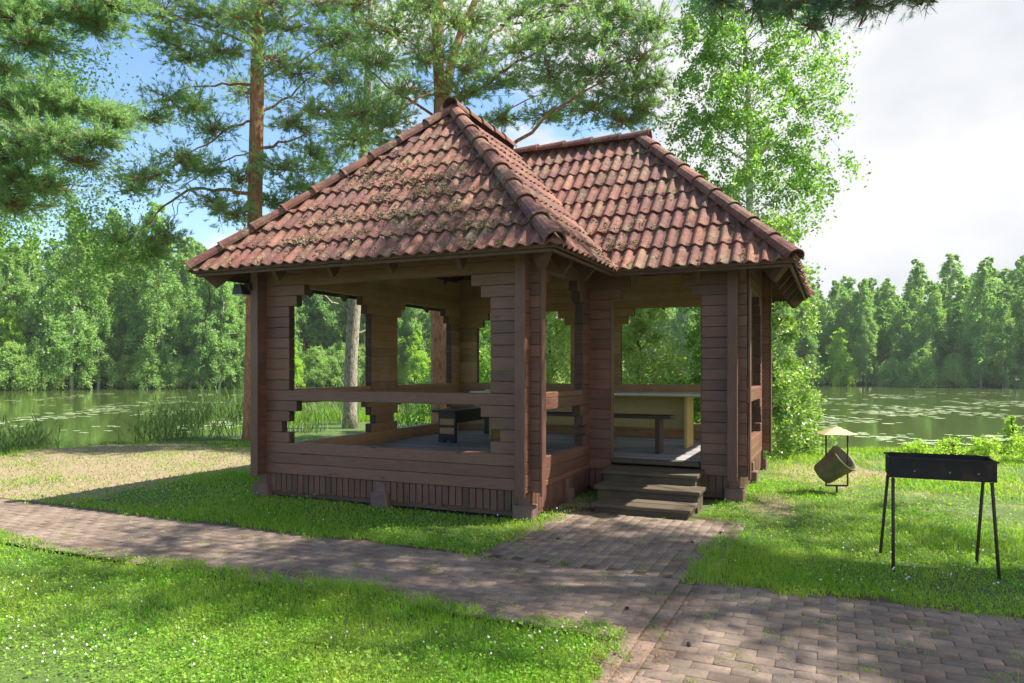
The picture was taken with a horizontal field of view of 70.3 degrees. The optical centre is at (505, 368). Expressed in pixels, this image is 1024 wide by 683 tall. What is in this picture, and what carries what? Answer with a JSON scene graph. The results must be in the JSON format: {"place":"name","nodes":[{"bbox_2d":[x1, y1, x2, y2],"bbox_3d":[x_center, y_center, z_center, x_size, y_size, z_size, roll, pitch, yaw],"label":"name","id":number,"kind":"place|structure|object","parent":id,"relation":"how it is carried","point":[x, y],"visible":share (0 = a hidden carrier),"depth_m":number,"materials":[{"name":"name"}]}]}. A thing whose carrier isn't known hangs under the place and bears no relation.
{"place":"outdoors","nodes":[
{"label":"outdoors","id":0,"kind":"place"},
{"bbox_2d":[0,497,1023,682],"bbox_3d":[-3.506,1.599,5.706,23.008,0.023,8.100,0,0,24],"label":"path","id":1,"kind":"structure","parent":0,"point":[49,521],"depth_m":5.12,"materials":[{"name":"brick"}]},
{"bbox_2d":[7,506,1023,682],"bbox_3d":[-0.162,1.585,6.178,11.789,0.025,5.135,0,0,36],"label":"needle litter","id":2,"kind":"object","parent":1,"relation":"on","point":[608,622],"visible":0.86,"depth_m":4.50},
{"bbox_2d":[0,370,1023,682],"bbox_3d":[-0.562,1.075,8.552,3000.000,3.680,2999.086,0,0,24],"label":"ground","id":3,"kind":"structure","parent":0,"point":[1012,516],"depth_m":6.85,"materials":[{"name":"plant"}]},
{"bbox_2d":[0,306,32,386],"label":"young tree","id":4,"kind":"object","parent":3,"relation":"on","point":[11,328],"visible":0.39,"depth_m":68.32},
{"bbox_2d":[0,241,36,348],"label":"birch tree","id":5,"kind":"object","parent":3,"relation":"on","point":[14,287],"visible":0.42,"depth_m":70.90,"materials":[{"name":"green plant"}]},
{"bbox_2d":[0,339,44,390],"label":"willow shrub","id":6,"kind":"object","parent":3,"relation":"on","point":[10,364],"visible":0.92,"depth_m":66.05,"materials":[{"name":"plant"}]},
{"bbox_2d":[3,239,52,344],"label":"birch tree","id":7,"kind":"object","parent":3,"relation":"on","point":[36,271],"visible":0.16,"depth_m":72.39,"materials":[{"name":"green plant"}]},
{"bbox_2d":[0,410,74,454],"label":"reeds","id":8,"kind":"object","parent":3,"relation":"on","point":[39,441],"visible":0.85,"depth_m":15.12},
{"bbox_2d":[8,336,73,390],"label":"willow shrub","id":9,"kind":"object","parent":3,"relation":"on","point":[45,381],"visible":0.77,"depth_m":67.27,"materials":[{"name":"plant"}]},
{"bbox_2d":[26,238,60,307],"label":"tree","id":10,"kind":"object","parent":3,"relation":"on","point":[52,246],"visible":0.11,"depth_m":75.52,"materials":[{"name":"green plant"}]},
{"bbox_2d":[26,277,64,346],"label":"birch tree","id":11,"kind":"object","parent":3,"relation":"on","point":[33,316],"visible":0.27,"depth_m":69.47,"materials":[{"name":"green plant"}]},
{"bbox_2d":[28,206,114,389],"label":"birch tree","id":12,"kind":"object","parent":3,"relation":"on","point":[65,347],"visible":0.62,"depth_m":68.75,"materials":[{"name":"green plant"}]},
{"bbox_2d":[0,0,176,226],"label":"pine tree","id":13,"kind":"object","parent":3,"relation":"on","point":[94,18],"visible":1,"depth_m":10.54,"materials":[{"name":"green plant"}]},
{"bbox_2d":[0,0,196,344],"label":"birch tree","id":14,"kind":"object","parent":3,"relation":"on","point":[57,74],"visible":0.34,"depth_m":15.74,"materials":[{"name":"green plant"}]},
{"bbox_2d":[72,249,124,389],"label":"birch tree","id":15,"kind":"object","parent":3,"relation":"on","point":[114,344],"visible":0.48,"depth_m":70.89,"materials":[{"name":"green plant"}]},
{"bbox_2d":[93,242,131,382],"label":"birch tree","id":16,"kind":"object","parent":3,"relation":"on","point":[113,297],"visible":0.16,"depth_m":73.85,"materials":[{"name":"green plant"}]},
{"bbox_2d":[103,208,133,304],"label":"birch tree","id":17,"kind":"object","parent":3,"relation":"on","point":[116,217],"visible":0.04,"depth_m":80.34,"materials":[{"name":"green plant"}]},
{"bbox_2d":[100,354,141,388],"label":"willow shrub","id":18,"kind":"object","parent":3,"relation":"on","point":[123,374],"visible":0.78,"depth_m":71.61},
{"bbox_2d":[110,245,162,381],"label":"birch tree","id":19,"kind":"object","parent":3,"relation":"on","point":[133,321],"visible":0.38,"depth_m":73.11,"materials":[{"name":"green plant"}]},
{"bbox_2d":[108,407,199,444],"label":"reeds","id":20,"kind":"object","parent":3,"relation":"on","point":[145,425],"visible":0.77,"depth_m":16.44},
{"bbox_2d":[126,342,183,389],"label":"willow shrub","id":21,"kind":"object","parent":3,"relation":"on","point":[140,368],"visible":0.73,"depth_m":71.34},
{"bbox_2d":[135,202,177,296],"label":"birch tree","id":22,"kind":"object","parent":3,"relation":"on","point":[154,208],"visible":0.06,"depth_m":85.90,"materials":[{"name":"green plant"}]},
{"bbox_2d":[109,390,205,441],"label":"reeds","id":23,"kind":"object","parent":3,"relation":"on","point":[169,414],"visible":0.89,"depth_m":16.64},
{"bbox_2d":[122,245,194,386],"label":"birch tree","id":24,"kind":"object","parent":3,"relation":"on","point":[165,321],"visible":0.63,"depth_m":72.01,"materials":[{"name":"green plant"}]},
{"bbox_2d":[163,354,198,388],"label":"willow shrub","id":25,"kind":"object","parent":3,"relation":"on","point":[179,365],"visible":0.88,"depth_m":71.91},
{"bbox_2d":[156,236,207,379],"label":"birch tree","id":26,"kind":"object","parent":3,"relation":"on","point":[185,277],"visible":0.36,"depth_m":74.77,"materials":[{"name":"green plant"}]},
{"bbox_2d":[152,380,241,437],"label":"reeds","id":27,"kind":"object","parent":3,"relation":"on","point":[207,412],"visible":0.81,"depth_m":17.13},
{"bbox_2d":[182,283,217,388],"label":"birch tree","id":28,"kind":"object","parent":3,"relation":"on","point":[196,312],"visible":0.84,"depth_m":72.41,"materials":[{"name":"green plant"}]},
{"bbox_2d":[186,380,243,437],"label":"reeds","id":29,"kind":"object","parent":3,"relation":"on","point":[239,413],"visible":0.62,"depth_m":16.86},
{"bbox_2d":[195,281,244,387],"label":"birch tree","id":30,"kind":"object","parent":3,"relation":"on","point":[218,338],"visible":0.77,"depth_m":73.01,"materials":[{"name":"green plant"}]},
{"bbox_2d":[226,297,245,385],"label":"birch tree","id":31,"kind":"object","parent":3,"relation":"on","point":[242,312],"visible":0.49,"depth_m":74.63,"materials":[{"name":"green plant"}]},
{"bbox_2d":[76,0,431,440],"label":"pine tree","id":32,"kind":"object","parent":3,"relation":"on","point":[252,14],"visible":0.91,"depth_m":16.25,"materials":[{"name":"green plant"}]},
{"bbox_2d":[294,307,305,368],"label":"birch tree","id":33,"kind":"object","parent":3,"relation":"on","point":[297,340],"visible":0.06,"depth_m":81.21,"materials":[{"name":"green plant"}]},
{"bbox_2d":[294,343,307,386],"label":"young tree","id":34,"kind":"object","parent":3,"relation":"on","point":[298,379],"visible":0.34,"depth_m":78.88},
{"bbox_2d":[295,296,334,358],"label":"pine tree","id":35,"kind":"object","parent":3,"relation":"on","point":[305,320],"visible":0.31,"depth_m":83.40,"materials":[{"name":"green plant"}]},
{"bbox_2d":[299,304,330,366],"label":"young tree","id":36,"kind":"object","parent":3,"relation":"on","point":[312,345],"visible":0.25,"depth_m":84.24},
{"bbox_2d":[287,402,343,433],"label":"reeds","id":37,"kind":"object","parent":3,"relation":"on","point":[307,427],"visible":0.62,"depth_m":18.40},
{"bbox_2d":[296,346,335,386],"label":"willow shrub","id":38,"kind":"object","parent":3,"relation":"on","point":[314,362],"visible":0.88,"depth_m":80.37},
{"bbox_2d":[301,294,345,345],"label":"tree","id":39,"kind":"object","parent":3,"relation":"on","point":[328,321],"visible":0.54,"depth_m":83.15,"materials":[{"name":"green plant"}]},
{"bbox_2d":[305,297,347,351],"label":"birch tree","id":40,"kind":"object","parent":3,"relation":"on","point":[328,341],"visible":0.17,"depth_m":84.29,"materials":[{"name":"green plant"}]},
{"bbox_2d":[330,299,348,345],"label":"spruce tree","id":41,"kind":"object","parent":3,"relation":"on","point":[343,335],"visible":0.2,"depth_m":84.44,"materials":[{"name":"plant"}]},
{"bbox_2d":[319,340,364,386],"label":"willow shrub","id":42,"kind":"object","parent":3,"relation":"on","point":[336,353],"visible":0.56,"depth_m":80.95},
{"bbox_2d":[314,377,369,424],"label":"reeds","id":43,"kind":"object","parent":3,"relation":"on","point":[340,406],"visible":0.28,"depth_m":20.89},
{"bbox_2d":[337,341,369,386],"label":"willow shrub","id":44,"kind":"object","parent":3,"relation":"on","point":[361,357],"visible":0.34,"depth_m":81.70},
{"bbox_2d":[279,0,433,428],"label":"pine tree","id":45,"kind":"object","parent":3,"relation":"on","point":[350,418],"visible":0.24,"depth_m":19.56,"materials":[{"name":"green plant"}]},
{"bbox_2d":[394,403,430,426],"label":"reeds","id":46,"kind":"object","parent":3,"relation":"on","point":[406,407],"visible":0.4,"depth_m":19.42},
{"bbox_2d":[398,328,430,383],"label":"young tree","id":47,"kind":"object","parent":3,"relation":"on","point":[412,375],"visible":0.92,"depth_m":83.06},
{"bbox_2d":[400,307,430,374],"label":"birch tree","id":48,"kind":"object","parent":3,"relation":"on","point":[413,316],"visible":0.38,"depth_m":85.03,"materials":[{"name":"green plant"}]},
{"bbox_2d":[397,313,559,427],"bbox_3d":[-0.835,-0.197,18.711,3.436,4.738,4.385,0,0,34],"label":"shrub","id":49,"kind":"object","parent":3,"relation":"on","point":[484,372],"visible":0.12,"depth_m":18.21,"materials":[{"name":"green plant"}]},
{"bbox_2d":[0,404,975,455],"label":"bank grass","id":50,"kind":"structure","parent":3,"relation":"on","point":[364,418],"depth_m":16.91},
{"bbox_2d":[286,0,703,422],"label":"pine tree","id":51,"kind":"object","parent":3,"relation":"on","point":[558,37],"visible":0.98,"depth_m":15.09,"materials":[{"name":"green plant"}]},
{"bbox_2d":[184,97,814,521],"bbox_3d":[0.584,-1.016,10.435,6.945,5.362,6.742,0,0,24],"label":"gazebo","id":52,"kind":"object","parent":3,"relation":"on","point":[462,219],"visible":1,"depth_m":8.89,"materials":[{"name":"wood"}]},
{"bbox_2d":[432,405,488,442],"bbox_3d":[-0.578,0.906,12.175,0.420,0.512,1.900,0,0,24],"label":"bench","id":53,"kind":"object","parent":52,"relation":"on","point":[450,419],"visible":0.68,"depth_m":11.44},
{"bbox_2d":[469,390,700,448],"bbox_3d":[1.268,0.763,11.319,3.650,0.797,0.915,0,0,24],"label":"table","id":54,"kind":"object","parent":52,"relation":"on","point":[679,405],"visible":0.41,"depth_m":11.10,"materials":[{"name":"wood"}]},
{"bbox_2d":[546,412,674,453],"bbox_3d":[1.056,0.903,10.523,2.720,0.517,0.300,0,0,24],"label":"bench","id":55,"kind":"object","parent":52,"relation":"on","point":[658,418],"visible":0.48,"depth_m":9.98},
{"bbox_2d":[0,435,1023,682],"bbox_3d":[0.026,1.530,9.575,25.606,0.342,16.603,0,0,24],"label":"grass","id":56,"kind":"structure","parent":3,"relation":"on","point":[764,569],"depth_m":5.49,"materials":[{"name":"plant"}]},
{"bbox_2d":[0,470,1023,682],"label":"clover","id":57,"kind":"object","parent":3,"relation":"on","point":[362,663],"visible":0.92,"depth_m":4.62,"materials":[{"name":"plant"}]},
{"bbox_2d":[0,443,1023,532],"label":"dry grass","id":58,"kind":"structure","parent":3,"relation":"on","point":[79,479],"depth_m":10.99,"materials":[{"name":"plant"}]},
{"bbox_2d":[3,466,1021,681],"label":"white clover","id":59,"kind":"object","parent":3,"relation":"on","point":[193,664],"visible":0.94,"depth_m":5.14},
{"bbox_2d":[546,312,570,382],"bbox_3d":[0.934,0.095,16.958,3.051,4.123,3.068,0,0,24],"label":"shrub","id":60,"kind":"object","parent":3,"relation":"on","point":[560,356],"visible":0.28,"depth_m":16.64,"materials":[{"name":"green plant"}]},
{"bbox_2d":[614,308,699,419],"bbox_3d":[3.127,0.303,16.503,3.908,4.166,3.804,0,0,24],"label":"shrub","id":61,"kind":"object","parent":3,"relation":"on","point":[634,331],"visible":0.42,"depth_m":16.03,"materials":[{"name":"green leaf"},{"name":"twig"}]},
{"bbox_2d":[658,312,680,380],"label":"birch tree","id":62,"kind":"object","parent":3,"relation":"on","point":[668,327],"visible":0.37,"depth_m":85.43,"materials":[{"name":"green plant"}]},
{"bbox_2d":[674,307,697,378],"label":"birch tree","id":63,"kind":"object","parent":3,"relation":"on","point":[679,317],"visible":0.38,"depth_m":85.61,"materials":[{"name":"green plant"}]},
{"bbox_2d":[667,307,778,423],"bbox_3d":[4.539,-0.739,15.290,2.772,5.555,3.619,0,0,24],"label":"maple tree","id":64,"kind":"object","parent":3,"relation":"on","point":[693,335],"visible":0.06,"depth_m":15.30,"materials":[{"name":"plant"}]},
{"bbox_2d":[644,0,871,265],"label":"birch tree","id":65,"kind":"object","parent":3,"relation":"on","point":[724,83],"visible":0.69,"depth_m":15.82,"materials":[{"name":"green plant"}]},
{"bbox_2d":[772,307,797,375],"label":"birch tree","id":66,"kind":"object","parent":3,"relation":"on","point":[781,332],"visible":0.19,"depth_m":84.13,"materials":[{"name":"green plant"}]},
{"bbox_2d":[763,203,830,459],"bbox_3d":[4.827,-0.417,13.615,2.252,5.373,2.211,0,0,-7],"label":"birch tree","id":67,"kind":"object","parent":3,"relation":"on","point":[785,382],"visible":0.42,"depth_m":13.28,"materials":[{"name":"green plant"}]},
{"bbox_2d":[793,303,819,358],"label":"tree","id":68,"kind":"object","parent":3,"relation":"on","point":[812,346],"visible":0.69,"depth_m":85.67,"materials":[{"name":"green plant"}]},
{"bbox_2d":[772,392,844,454],"bbox_3d":[5.738,1.132,13.872,1.360,1.523,1.423,0,0,24],"label":"shrub","id":69,"kind":"object","parent":3,"relation":"on","point":[818,443],"visible":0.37,"depth_m":13.81,"materials":[{"name":"green plant"}]},
{"bbox_2d":[798,275,823,356],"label":"birch tree","id":70,"kind":"object","parent":3,"relation":"on","point":[819,302],"visible":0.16,"depth_m":90.31,"materials":[{"name":"green plant"}]},
{"bbox_2d":[798,354,827,385],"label":"willow shrub","id":71,"kind":"object","parent":3,"relation":"on","point":[811,357],"visible":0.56,"depth_m":83.90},
{"bbox_2d":[686,0,940,52],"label":"pine tree","id":72,"kind":"object","parent":3,"relation":"on","point":[833,8],"visible":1,"depth_m":6.69,"materials":[{"name":"green plant"}]},
{"bbox_2d":[813,302,838,382],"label":"birch tree","id":73,"kind":"object","parent":3,"relation":"on","point":[826,328],"visible":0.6,"depth_m":87.16,"materials":[{"name":"green plant"}]},
{"bbox_2d":[814,426,858,492],"bbox_3d":[4.254,1.205,9.372,0.492,0.920,0.472,0,0,4],"label":"litter bin","id":74,"kind":"object","parent":3,"relation":"on","point":[834,463],"visible":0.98,"depth_m":9.33,"materials":[{"name":"metal"}]},
{"bbox_2d":[819,280,853,358],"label":"birch tree","id":75,"kind":"object","parent":3,"relation":"on","point":[833,301],"visible":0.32,"depth_m":88.39,"materials":[{"name":"green plant"}]},
{"bbox_2d":[823,328,861,385],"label":"young tree","id":76,"kind":"object","parent":3,"relation":"on","point":[841,356],"visible":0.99,"depth_m":83.60,"materials":[{"name":"plant"}]},
{"bbox_2d":[830,305,856,375],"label":"birch tree","id":77,"kind":"object","parent":3,"relation":"on","point":[843,325],"visible":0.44,"depth_m":86.60,"materials":[{"name":"green plant"}]},
{"bbox_2d":[829,276,857,379],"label":"birch tree","id":78,"kind":"object","parent":3,"relation":"on","point":[848,287],"visible":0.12,"depth_m":94.32,"materials":[{"name":"green plant"}]},
{"bbox_2d":[848,301,879,385],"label":"birch tree","id":79,"kind":"object","parent":3,"relation":"on","point":[864,356],"visible":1,"depth_m":83.28,"materials":[{"name":"green plant"}]},
{"bbox_2d":[845,278,886,381],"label":"birch tree","id":80,"kind":"object","parent":3,"relation":"on","point":[864,291],"visible":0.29,"depth_m":86.38,"materials":[{"name":"green plant"}]},
{"bbox_2d":[870,306,895,361],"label":"tree","id":81,"kind":"object","parent":3,"relation":"on","point":[883,339],"visible":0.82,"depth_m":85.39,"materials":[{"name":"green plant"}]},
{"bbox_2d":[872,278,904,359],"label":"birch tree","id":82,"kind":"object","parent":3,"relation":"on","point":[877,294],"visible":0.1,"depth_m":91.07,"materials":[{"name":"green plant"}]},
{"bbox_2d":[875,282,904,376],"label":"birch tree","id":83,"kind":"object","parent":3,"relation":"on","point":[892,301],"visible":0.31,"depth_m":87.03,"materials":[{"name":"green plant"}]},
{"bbox_2d":[869,357,912,386],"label":"willow shrub","id":84,"kind":"object","parent":3,"relation":"on","point":[889,372],"visible":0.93,"depth_m":81.21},
{"bbox_2d":[888,301,916,376],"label":"birch tree","id":85,"kind":"object","parent":3,"relation":"on","point":[898,335],"visible":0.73,"depth_m":83.36,"materials":[{"name":"green plant"}]},
{"bbox_2d":[898,291,925,355],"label":"birch tree","id":86,"kind":"object","parent":3,"relation":"on","point":[916,300],"visible":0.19,"depth_m":84.44,"materials":[{"name":"green plant"}]},
{"bbox_2d":[899,258,928,349],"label":"birch tree","id":87,"kind":"object","parent":3,"relation":"on","point":[916,282],"visible":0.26,"depth_m":90.12,"materials":[{"name":"green plant"}]},
{"bbox_2d":[893,438,944,453],"bbox_3d":[7.457,1.589,13.163,0.936,0.656,0.987,0,0,24],"label":"brush","id":88,"kind":"object","parent":3,"relation":"on","point":[918,447],"visible":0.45,"depth_m":13.07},
{"bbox_2d":[892,346,949,387],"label":"willow shrub","id":89,"kind":"object","parent":3,"relation":"on","point":[919,371],"visible":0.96,"depth_m":78.83,"materials":[{"name":"plant"}]},
{"bbox_2d":[905,280,953,374],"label":"birch tree","id":90,"kind":"object","parent":3,"relation":"on","point":[935,317],"visible":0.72,"depth_m":80.56,"materials":[{"name":"green plant"}]},
{"bbox_2d":[879,452,1000,580],"bbox_3d":[3.492,1.175,5.903,0.800,0.946,0.545,0,0,23],"label":"grill","id":91,"kind":"object","parent":3,"relation":"on","point":[970,468],"visible":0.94,"depth_m":5.74,"materials":[{"name":"black metal"}]},
{"bbox_2d":[924,283,957,370],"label":"birch tree","id":92,"kind":"object","parent":3,"relation":"on","point":[946,295],"visible":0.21,"depth_m":82.58,"materials":[{"name":"green plant"}]},
{"bbox_2d":[933,253,971,323],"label":"birch tree","id":93,"kind":"object","parent":3,"relation":"on","point":[955,272],"visible":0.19,"depth_m":92.80,"materials":[{"name":"green plant"}]},
{"bbox_2d":[938,300,976,357],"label":"tree","id":94,"kind":"object","parent":3,"relation":"on","point":[956,319],"visible":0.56,"depth_m":80.02,"materials":[{"name":"green plant"}]},
{"bbox_2d":[934,434,981,454],"bbox_3d":[7.972,1.554,13.064,1.025,0.703,0.909,0,0,-27],"label":"brush","id":95,"kind":"object","parent":3,"relation":"on","point":[948,443],"visible":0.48,"depth_m":13.02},
{"bbox_2d":[932,353,984,387],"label":"willow shrub","id":96,"kind":"object","parent":3,"relation":"on","point":[953,371],"visible":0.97,"depth_m":77.63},
{"bbox_2d":[948,277,974,358],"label":"birch tree","id":97,"kind":"object","parent":3,"relation":"on","point":[964,287],"visible":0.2,"depth_m":82.34,"materials":[{"name":"green plant"}]},
{"bbox_2d":[950,262,1014,387],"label":"birch tree","id":98,"kind":"object","parent":3,"relation":"on","point":[974,337],"visible":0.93,"depth_m":77.11,"materials":[{"name":"green plant"}]},
{"bbox_2d":[966,256,998,292],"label":"birch tree","id":99,"kind":"object","parent":3,"relation":"on","point":[988,259],"visible":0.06,"depth_m":89.57,"materials":[{"name":"green plant"}]},
{"bbox_2d":[963,433,1015,462],"bbox_3d":[8.453,1.543,12.750,0.988,0.858,0.915,0,0,24],"label":"brush","id":100,"kind":"object","parent":3,"relation":"on","point":[984,447],"visible":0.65,"depth_m":12.74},
{"bbox_2d":[983,298,1021,387],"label":"birch tree","id":101,"kind":"object","parent":3,"relation":"on","point":[1005,323],"visible":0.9,"depth_m":75.63,"materials":[{"name":"green plant"}]},
{"bbox_2d":[985,285,1022,373],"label":"tree","id":102,"kind":"object","parent":3,"relation":"on","point":[1006,295],"visible":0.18,"depth_m":79.68,"materials":[{"name":"green plant"}]},
{"bbox_2d":[997,414,1022,454],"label":"brush","id":103,"kind":"object","parent":3,"relation":"on","point":[1010,427],"visible":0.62,"depth_m":13.79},
{"bbox_2d":[999,427,1023,461],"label":"brush","id":104,"kind":"object","parent":3,"relation":"on","point":[1019,440],"visible":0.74,"depth_m":12.55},
{"bbox_2d":[1004,287,1023,379],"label":"birch tree","id":105,"kind":"object","parent":3,"relation":"on","point":[1016,309],"visible":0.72,"depth_m":77.82,"materials":[{"name":"green plant"}]},
{"bbox_2d":[1004,255,1023,373],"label":"birch tree","id":106,"kind":"object","parent":3,"relation":"on","point":[1019,263],"visible":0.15,"depth_m":84.04,"materials":[{"name":"green plant"}]},
{"bbox_2d":[1006,270,1023,380],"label":"tree","id":107,"kind":"object","parent":3,"relation":"on","point":[1020,282],"visible":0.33,"depth_m":80.65,"materials":[{"name":"green plant"}]},
{"bbox_2d":[0,386,1023,454],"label":"water","id":108,"kind":"structure","parent":0,"point":[935,427],"depth_m":34.35,"materials":[{"name":"green liquid"}]},
{"bbox_2d":[0,393,1023,426],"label":"lily pads","id":109,"kind":"object","parent":108,"relation":"on","point":[826,419],"visible":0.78,"depth_m":33.34,"materials":[{"name":"plant"}]},
{"bbox_2d":[0,0,1023,361],"label":"sky","id":110,"kind":"structure","parent":0,"point":[938,106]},
{"bbox_2d":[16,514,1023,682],"bbox_3d":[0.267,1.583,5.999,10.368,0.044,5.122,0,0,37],"label":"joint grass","id":111,"kind":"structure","parent":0,"point":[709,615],"depth_m":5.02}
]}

